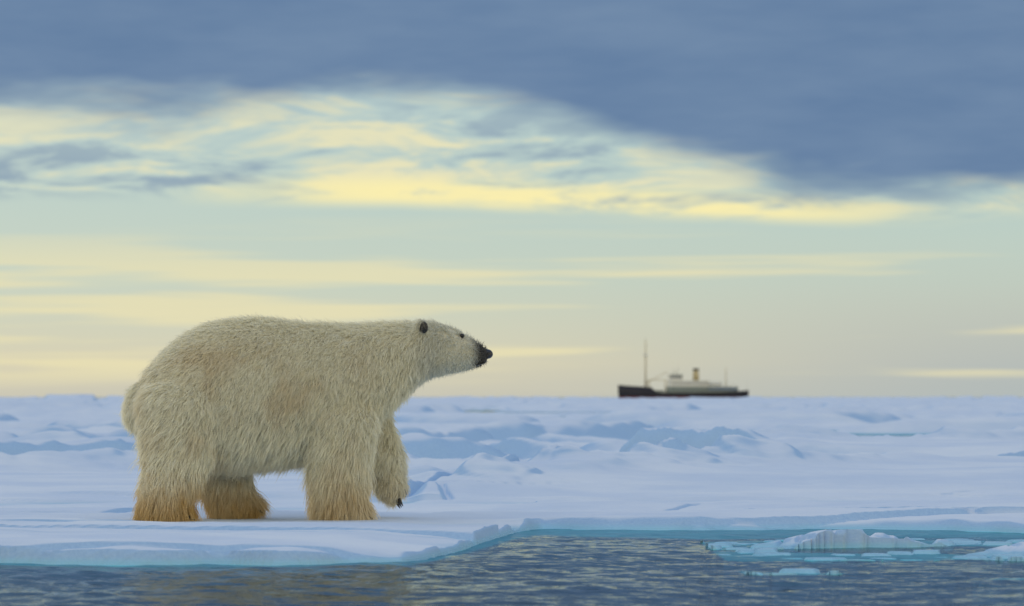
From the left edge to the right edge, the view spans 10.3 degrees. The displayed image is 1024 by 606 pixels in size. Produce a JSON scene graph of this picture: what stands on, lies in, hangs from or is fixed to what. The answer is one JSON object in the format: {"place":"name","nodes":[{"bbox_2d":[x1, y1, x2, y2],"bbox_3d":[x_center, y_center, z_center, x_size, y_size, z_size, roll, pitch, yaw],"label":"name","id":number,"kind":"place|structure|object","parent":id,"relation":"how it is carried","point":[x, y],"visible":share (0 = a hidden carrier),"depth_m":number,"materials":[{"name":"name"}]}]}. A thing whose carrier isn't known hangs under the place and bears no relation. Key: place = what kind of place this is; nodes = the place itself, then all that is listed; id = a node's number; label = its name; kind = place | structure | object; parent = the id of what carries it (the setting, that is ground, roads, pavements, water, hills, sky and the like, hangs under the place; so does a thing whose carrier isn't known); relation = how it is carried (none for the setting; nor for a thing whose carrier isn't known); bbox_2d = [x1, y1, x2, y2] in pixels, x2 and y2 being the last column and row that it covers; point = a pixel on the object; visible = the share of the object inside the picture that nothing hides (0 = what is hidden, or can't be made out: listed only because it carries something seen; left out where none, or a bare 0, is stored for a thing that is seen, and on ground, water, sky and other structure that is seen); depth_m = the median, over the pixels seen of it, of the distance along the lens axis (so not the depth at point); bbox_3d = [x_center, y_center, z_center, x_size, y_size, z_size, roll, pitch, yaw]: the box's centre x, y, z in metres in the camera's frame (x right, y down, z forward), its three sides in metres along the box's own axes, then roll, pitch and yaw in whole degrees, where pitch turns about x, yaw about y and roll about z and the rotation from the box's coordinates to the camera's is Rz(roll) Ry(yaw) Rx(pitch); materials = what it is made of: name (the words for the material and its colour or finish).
{"place":"outdoors","nodes":[
{"label":"outdoors","id":0,"kind":"place"},
{"bbox_2d":[0,394,1023,605],"bbox_3d":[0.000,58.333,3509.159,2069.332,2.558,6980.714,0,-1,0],"label":"sea ice","id":1,"kind":"structure","parent":0,"point":[68,484],"depth_m":44.38,"materials":[{"name":"white ice"}]},
{"bbox_2d":[118,313,492,521],"bbox_3d":[-1.234,0.735,35.194,2.294,1.259,0.835,0,-1,-14],"label":"polar bear","id":2,"kind":"object","parent":1,"relation":"on","point":[217,414],"visible":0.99,"depth_m":34.85},
{"bbox_2d":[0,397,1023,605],"bbox_3d":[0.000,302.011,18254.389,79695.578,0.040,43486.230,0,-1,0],"label":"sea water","id":3,"kind":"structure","parent":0,"point":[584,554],"depth_m":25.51,"materials":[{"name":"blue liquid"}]},
{"bbox_2d":[618,340,748,397],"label":"ship","id":4,"kind":"object","parent":3,"relation":"on","point":[678,386],"visible":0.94,"depth_m":2046.53,"materials":[{"name":"black metal"}]},
{"bbox_2d":[0,0,1023,396],"label":"sky","id":5,"kind":"structure","parent":0,"point":[777,198],"materials":[{"name":"blue"}]}
]}

